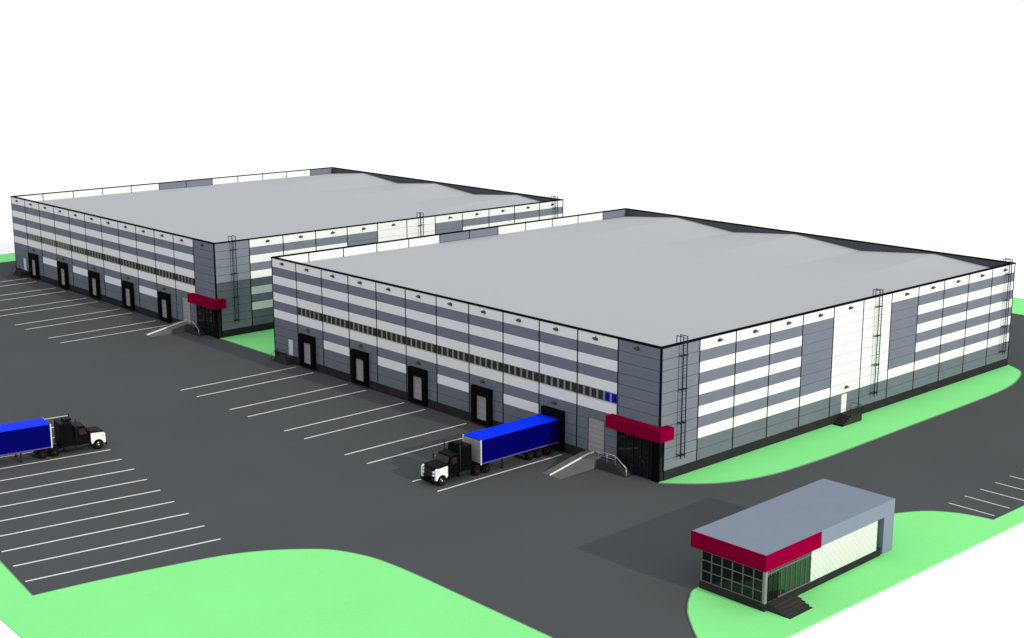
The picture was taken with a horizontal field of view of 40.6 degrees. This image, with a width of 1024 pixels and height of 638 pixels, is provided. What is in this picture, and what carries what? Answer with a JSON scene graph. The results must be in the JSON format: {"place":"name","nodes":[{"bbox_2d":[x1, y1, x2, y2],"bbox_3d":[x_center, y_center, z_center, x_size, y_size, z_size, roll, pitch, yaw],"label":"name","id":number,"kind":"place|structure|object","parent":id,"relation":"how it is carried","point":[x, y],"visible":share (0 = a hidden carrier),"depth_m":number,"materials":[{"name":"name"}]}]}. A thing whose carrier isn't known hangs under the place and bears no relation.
{"place":"outdoors","nodes":[
{"label":"outdoors","id":0,"kind":"place"},
{"bbox_2d":[10,167,563,338],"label":"warehouse","id":1,"kind":"structure","parent":0,"point":[218,243],"depth_m":235.93,"materials":[{"name":"grey metal"}]},
{"bbox_2d":[201,312,204,326],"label":"entrance door","id":2,"kind":"structure","parent":1,"relation":"in","point":[202,314],"depth_m":209.03,"materials":[{"name":"black glass"}]},
{"bbox_2d":[0,23,1023,637],"bbox_3d":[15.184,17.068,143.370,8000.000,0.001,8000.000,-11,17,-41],"label":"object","id":3,"kind":"structure","parent":0,"point":[910,137],"depth_m":607.03,"materials":[{"name":"white"}]},
{"bbox_2d":[0,253,15,261],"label":"grass verge","id":4,"kind":"object","parent":3,"relation":"on","point":[7,257],"depth_m":274.07,"materials":[{"name":"green plant"}]},
{"bbox_2d":[0,549,550,637],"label":"grass verge","id":5,"kind":"object","parent":3,"relation":"on","point":[308,593],"depth_m":113.88,"materials":[{"name":"green plant"}]},
{"bbox_2d":[0,261,1023,637],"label":"asphalt yard","id":6,"kind":"structure","parent":3,"relation":"on","point":[594,553],"depth_m":142.94,"materials":[{"name":"grey asphalt"}]},
{"bbox_2d":[0,413,106,462],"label":"semi truck","id":7,"kind":"object","parent":6,"relation":"on","point":[33,435],"visible":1,"depth_m":151.00,"materials":[{"name":"blue metal"}]},
{"bbox_2d":[0,278,165,342],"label":"bay markings","id":8,"kind":"object","parent":6,"relation":"on","point":[69,316],"visible":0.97,"depth_m":222.20,"materials":[{"name":"paint"}]},
{"bbox_2d":[0,415,218,581],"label":"bay markings","id":9,"kind":"object","parent":6,"relation":"on","point":[87,518],"visible":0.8,"depth_m":133.35,"materials":[{"name":"paint"}]},
{"bbox_2d":[220,338,274,356],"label":"kerb","id":10,"kind":"structure","parent":6,"relation":"on","point":[245,346],"depth_m":201.58,"materials":[{"name":"grey concrete"}]},
{"bbox_2d":[222,329,274,355],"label":"grass verge","id":11,"kind":"object","parent":6,"relation":"on","point":[262,341],"depth_m":205.07,"materials":[{"name":"green plant"}]},
{"bbox_2d":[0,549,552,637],"bbox_3d":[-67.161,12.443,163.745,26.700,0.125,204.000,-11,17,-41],"label":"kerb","id":12,"kind":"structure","parent":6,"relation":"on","point":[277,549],"depth_m":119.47,"materials":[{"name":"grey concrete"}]},
{"bbox_2d":[183,367,559,491],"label":"bay markings","id":13,"kind":"object","parent":6,"relation":"on","point":[361,424],"visible":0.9,"depth_m":164.05,"materials":[{"name":"paint"}]},
{"bbox_2d":[420,414,557,485],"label":"semi truck","id":14,"kind":"object","parent":6,"relation":"on","point":[474,452],"visible":1,"depth_m":146.62,"materials":[{"name":"metal"}]},
{"bbox_2d":[658,365,1020,482],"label":"grass verge","id":15,"kind":"object","parent":6,"relation":"on","point":[812,446],"depth_m":159.95,"materials":[{"name":"green plant"}]},
{"bbox_2d":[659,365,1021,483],"bbox_3d":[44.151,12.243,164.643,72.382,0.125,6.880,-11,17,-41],"label":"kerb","id":16,"kind":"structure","parent":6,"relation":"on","point":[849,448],"depth_m":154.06,"materials":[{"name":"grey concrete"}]},
{"bbox_2d":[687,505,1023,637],"bbox_3d":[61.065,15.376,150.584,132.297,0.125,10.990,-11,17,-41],"label":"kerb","id":17,"kind":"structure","parent":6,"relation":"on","point":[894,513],"depth_m":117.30,"materials":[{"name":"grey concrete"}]},
{"bbox_2d":[688,506,1023,637],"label":"grass verge","id":18,"kind":"object","parent":6,"relation":"on","point":[923,541],"depth_m":119.09,"materials":[{"name":"green plant"}]},
{"bbox_2d":[690,478,894,618],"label":"gatehouse","id":19,"kind":"object","parent":18,"relation":"on","point":[778,555],"visible":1,"depth_m":117.01,"materials":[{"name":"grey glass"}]},
{"bbox_2d":[767,572,778,602],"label":"entrance door","id":20,"kind":"structure","parent":19,"relation":"in","point":[773,581],"depth_m":112.71,"materials":[{"name":"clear glass"}]},
{"bbox_2d":[950,476,1023,515],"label":"bay markings","id":21,"kind":"object","parent":6,"relation":"on","point":[989,502],"visible":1,"depth_m":138.53,"materials":[{"name":"paint"}]},
{"bbox_2d":[1012,297,1023,314],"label":"grass verge","id":22,"kind":"object","parent":3,"relation":"on","point":[1017,305],"depth_m":228.65,"materials":[{"name":"green plant"}]},
{"bbox_2d":[0,0,1023,26],"label":"sky","id":23,"kind":"structure","parent":0,"point":[13,13],"materials":[{"name":"white"}]},
{"bbox_2d":[271,208,1015,482],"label":"warehouse","id":24,"kind":"structure","parent":0,"point":[677,345],"depth_m":170.50,"materials":[{"name":"metal"}]},
{"bbox_2d":[288,339,292,355],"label":"door","id":25,"kind":"structure","parent":24,"relation":"in","point":[290,342],"depth_m":191.82,"materials":[{"name":"metal"}]},
{"bbox_2d":[297,307,301,315],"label":"window","id":26,"kind":"structure","parent":24,"relation":"in","point":[299,309],"depth_m":188.84,"materials":[{"name":"black glass"}]},
{"bbox_2d":[301,308,305,316],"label":"window","id":27,"kind":"structure","parent":24,"relation":"in","point":[303,310],"depth_m":188.13,"materials":[{"name":"black glass"}]},
{"bbox_2d":[306,309,309,317],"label":"window","id":28,"kind":"structure","parent":24,"relation":"in","point":[307,311],"depth_m":187.42,"materials":[{"name":"black glass"}]},
{"bbox_2d":[310,310,313,318],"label":"window","id":29,"kind":"structure","parent":24,"relation":"in","point":[311,312],"depth_m":186.76,"materials":[{"name":"black glass"}]},
{"bbox_2d":[314,311,318,320],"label":"window","id":30,"kind":"structure","parent":24,"relation":"in","point":[315,313],"depth_m":186.08,"materials":[{"name":"black glass"}]},
{"bbox_2d":[318,313,321,320],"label":"window","id":31,"kind":"structure","parent":24,"relation":"in","point":[319,314],"depth_m":185.40,"materials":[{"name":"black glass"}]},
{"bbox_2d":[323,314,326,322],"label":"window","id":32,"kind":"structure","parent":24,"relation":"in","point":[324,315],"depth_m":184.56,"materials":[{"name":"black glass"}]},
{"bbox_2d":[327,315,331,323],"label":"window","id":33,"kind":"structure","parent":24,"relation":"in","point":[328,317],"depth_m":183.89,"materials":[{"name":"black glass"}]},
{"bbox_2d":[331,316,335,324],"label":"window","id":34,"kind":"structure","parent":24,"relation":"in","point":[333,319],"depth_m":183.12,"materials":[{"name":"black glass"}]},
{"bbox_2d":[336,317,339,325],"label":"window","id":35,"kind":"structure","parent":24,"relation":"in","point":[337,319],"depth_m":182.45,"materials":[{"name":"black glass"}]},
{"bbox_2d":[340,319,344,327],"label":"window","id":36,"kind":"structure","parent":24,"relation":"in","point":[342,322],"depth_m":181.70,"materials":[{"name":"black glass"}]},
{"bbox_2d":[345,320,348,328],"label":"window","id":37,"kind":"structure","parent":24,"relation":"in","point":[346,321],"depth_m":180.99,"materials":[{"name":"black glass"}]},
{"bbox_2d":[349,321,353,329],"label":"window","id":38,"kind":"structure","parent":24,"relation":"in","point":[351,324],"depth_m":180.29,"materials":[{"name":"black glass"}]},
{"bbox_2d":[354,322,357,331],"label":"window","id":39,"kind":"structure","parent":24,"relation":"in","point":[355,324],"depth_m":179.58,"materials":[{"name":"black glass"}]},
{"bbox_2d":[358,323,362,332],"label":"window","id":40,"kind":"structure","parent":24,"relation":"in","point":[360,327],"depth_m":178.86,"materials":[{"name":"black glass"}]},
{"bbox_2d":[363,325,367,333],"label":"window","id":41,"kind":"structure","parent":24,"relation":"in","point":[365,328],"depth_m":178.05,"materials":[{"name":"black glass"}]},
{"bbox_2d":[368,326,371,334],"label":"window","id":42,"kind":"structure","parent":24,"relation":"in","point":[369,328],"depth_m":177.40,"materials":[{"name":"black glass"}]},
{"bbox_2d":[372,327,375,336],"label":"window","id":43,"kind":"structure","parent":24,"relation":"in","point":[373,329],"depth_m":176.80,"materials":[{"name":"black glass"}]},
{"bbox_2d":[377,329,381,337],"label":"window","id":44,"kind":"structure","parent":24,"relation":"in","point":[379,332],"depth_m":175.92,"materials":[{"name":"black glass"}]},
{"bbox_2d":[382,330,386,339],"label":"window","id":45,"kind":"structure","parent":24,"relation":"in","point":[384,334],"depth_m":175.19,"materials":[{"name":"black glass"}]},
{"bbox_2d":[386,331,390,340],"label":"window","id":46,"kind":"structure","parent":24,"relation":"in","point":[388,333],"depth_m":174.53,"materials":[{"name":"black glass"}]},
{"bbox_2d":[391,332,395,341],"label":"window","id":47,"kind":"structure","parent":24,"relation":"in","point":[393,336],"depth_m":173.84,"materials":[{"name":"black glass"}]},
{"bbox_2d":[396,334,400,343],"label":"window","id":48,"kind":"structure","parent":24,"relation":"in","point":[398,337],"depth_m":173.08,"materials":[{"name":"black glass"}]},
{"bbox_2d":[401,335,405,344],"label":"window","id":49,"kind":"structure","parent":24,"relation":"in","point":[403,341],"depth_m":172.43,"materials":[{"name":"black glass"}]},
{"bbox_2d":[406,337,410,345],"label":"window","id":50,"kind":"structure","parent":24,"relation":"in","point":[408,340],"depth_m":171.65,"materials":[{"name":"black glass"}]},
{"bbox_2d":[411,338,415,347],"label":"window","id":51,"kind":"structure","parent":24,"relation":"in","point":[413,341],"depth_m":170.92,"materials":[{"name":"black glass"}]},
{"bbox_2d":[416,339,420,348],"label":"window","id":52,"kind":"structure","parent":24,"relation":"in","point":[418,342],"depth_m":170.23,"materials":[{"name":"black glass"}]},
{"bbox_2d":[421,341,426,350],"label":"window","id":53,"kind":"structure","parent":24,"relation":"in","point":[423,344],"depth_m":169.49,"materials":[{"name":"black glass"}]},
{"bbox_2d":[426,342,431,351],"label":"window","id":54,"kind":"structure","parent":24,"relation":"in","point":[428,345],"depth_m":168.74,"materials":[{"name":"black glass"}]},
{"bbox_2d":[432,344,435,352],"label":"window","id":55,"kind":"structure","parent":24,"relation":"in","point":[433,345],"depth_m":168.09,"materials":[{"name":"black glass"}]},
{"bbox_2d":[437,345,441,354],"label":"window","id":56,"kind":"structure","parent":24,"relation":"in","point":[439,348],"depth_m":167.31,"materials":[{"name":"black glass"}]},
{"bbox_2d":[442,346,447,356],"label":"window","id":57,"kind":"structure","parent":24,"relation":"in","point":[444,350],"depth_m":166.63,"materials":[{"name":"black glass"}]},
{"bbox_2d":[447,348,452,357],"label":"window","id":58,"kind":"structure","parent":24,"relation":"in","point":[449,351],"depth_m":165.88,"materials":[{"name":"black glass"}]},
{"bbox_2d":[453,349,457,359],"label":"window","id":59,"kind":"structure","parent":24,"relation":"in","point":[455,353],"depth_m":165.16,"materials":[{"name":"black glass"}]},
{"bbox_2d":[458,351,463,360],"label":"window","id":60,"kind":"structure","parent":24,"relation":"in","point":[460,354],"depth_m":164.43,"materials":[{"name":"black glass"}]},
{"bbox_2d":[464,352,468,362],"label":"window","id":61,"kind":"structure","parent":24,"relation":"in","point":[466,359],"depth_m":163.75,"materials":[{"name":"black glass"}]},
{"bbox_2d":[469,354,474,363],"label":"window","id":62,"kind":"structure","parent":24,"relation":"in","point":[471,357],"depth_m":162.99,"materials":[{"name":"black glass"}]},
{"bbox_2d":[475,355,479,365],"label":"window","id":63,"kind":"structure","parent":24,"relation":"in","point":[477,359],"depth_m":162.30,"materials":[{"name":"black glass"}]},
{"bbox_2d":[480,357,485,366],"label":"window","id":64,"kind":"structure","parent":24,"relation":"in","point":[482,360],"depth_m":161.57,"materials":[{"name":"black glass"}]},
{"bbox_2d":[486,358,491,368],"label":"window","id":65,"kind":"structure","parent":24,"relation":"in","point":[488,362],"depth_m":160.82,"materials":[{"name":"black glass"}]},
{"bbox_2d":[492,360,496,370],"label":"window","id":66,"kind":"structure","parent":24,"relation":"in","point":[494,363],"depth_m":160.11,"materials":[{"name":"black glass"}]},
{"bbox_2d":[497,361,502,371],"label":"window","id":67,"kind":"structure","parent":24,"relation":"in","point":[499,365],"depth_m":159.45,"materials":[{"name":"black glass"}]},
{"bbox_2d":[504,363,508,373],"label":"window","id":68,"kind":"structure","parent":24,"relation":"in","point":[506,366],"depth_m":158.62,"materials":[{"name":"black glass"}]},
{"bbox_2d":[509,365,514,375],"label":"window","id":69,"kind":"structure","parent":24,"relation":"in","point":[511,368],"depth_m":157.94,"materials":[{"name":"black glass"}]},
{"bbox_2d":[515,366,520,376],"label":"window","id":70,"kind":"structure","parent":24,"relation":"in","point":[517,370],"depth_m":157.25,"materials":[{"name":"black glass"}]},
{"bbox_2d":[521,368,526,378],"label":"window","id":71,"kind":"structure","parent":24,"relation":"in","point":[523,371],"depth_m":156.52,"materials":[{"name":"black glass"}]},
{"bbox_2d":[527,370,532,380],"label":"window","id":72,"kind":"structure","parent":24,"relation":"in","point":[529,373],"depth_m":155.80,"materials":[{"name":"black glass"}]},
{"bbox_2d":[533,371,538,381],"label":"window","id":73,"kind":"structure","parent":24,"relation":"in","point":[535,374],"depth_m":155.11,"materials":[{"name":"black glass"}]},
{"bbox_2d":[540,373,544,383],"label":"window","id":74,"kind":"structure","parent":24,"relation":"in","point":[542,376],"depth_m":154.32,"materials":[{"name":"black glass"}]},
{"bbox_2d":[545,375,551,385],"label":"window","id":75,"kind":"structure","parent":24,"relation":"in","point":[548,379],"depth_m":153.60,"materials":[{"name":"black glass"}]},
{"bbox_2d":[552,377,557,387],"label":"window","id":76,"kind":"structure","parent":24,"relation":"in","point":[554,380],"depth_m":152.89,"materials":[{"name":"black glass"}]},
{"bbox_2d":[558,378,563,388],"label":"window","id":77,"kind":"structure","parent":24,"relation":"in","point":[560,381],"depth_m":152.22,"materials":[{"name":"black glass"}]},
{"bbox_2d":[564,380,570,390],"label":"window","id":78,"kind":"structure","parent":24,"relation":"in","point":[567,384],"depth_m":151.45,"materials":[{"name":"black glass"}]},
{"bbox_2d":[571,382,576,392],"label":"window","id":79,"kind":"structure","parent":24,"relation":"in","point":[573,385],"depth_m":150.78,"materials":[{"name":"black glass"}]},
{"bbox_2d":[578,384,583,394],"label":"window","id":80,"kind":"structure","parent":24,"relation":"in","point":[580,387],"depth_m":149.97,"materials":[{"name":"black glass"}]},
{"bbox_2d":[584,385,590,396],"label":"window","id":81,"kind":"structure","parent":24,"relation":"in","point":[587,389],"depth_m":149.32,"materials":[{"name":"black glass"}]},
{"bbox_2d":[590,387,596,398],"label":"window","id":82,"kind":"structure","parent":24,"relation":"in","point":[593,393],"depth_m":148.57,"materials":[{"name":"black glass"}]},
{"bbox_2d":[597,389,603,400],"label":"window","id":83,"kind":"structure","parent":24,"relation":"in","point":[600,393],"depth_m":147.83,"materials":[{"name":"black glass"}]},
{"bbox_2d":[604,391,610,402],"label":"window","id":84,"kind":"structure","parent":24,"relation":"in","point":[607,395],"depth_m":147.11,"materials":[{"name":"blue glass"}]},
{"bbox_2d":[611,393,616,403],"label":"window","id":85,"kind":"structure","parent":24,"relation":"in","point":[613,396],"depth_m":146.43,"materials":[{"name":"blue glass"}]},
{"bbox_2d":[625,442,631,463],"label":"entrance door","id":86,"kind":"structure","parent":24,"relation":"in","point":[628,447],"depth_m":146.03,"materials":[{"name":"black glass"}]},
{"bbox_2d":[841,393,846,412],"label":"door","id":87,"kind":"structure","parent":24,"relation":"in","point":[844,397],"depth_m":164.63,"materials":[{"name":"metal"}]}
]}

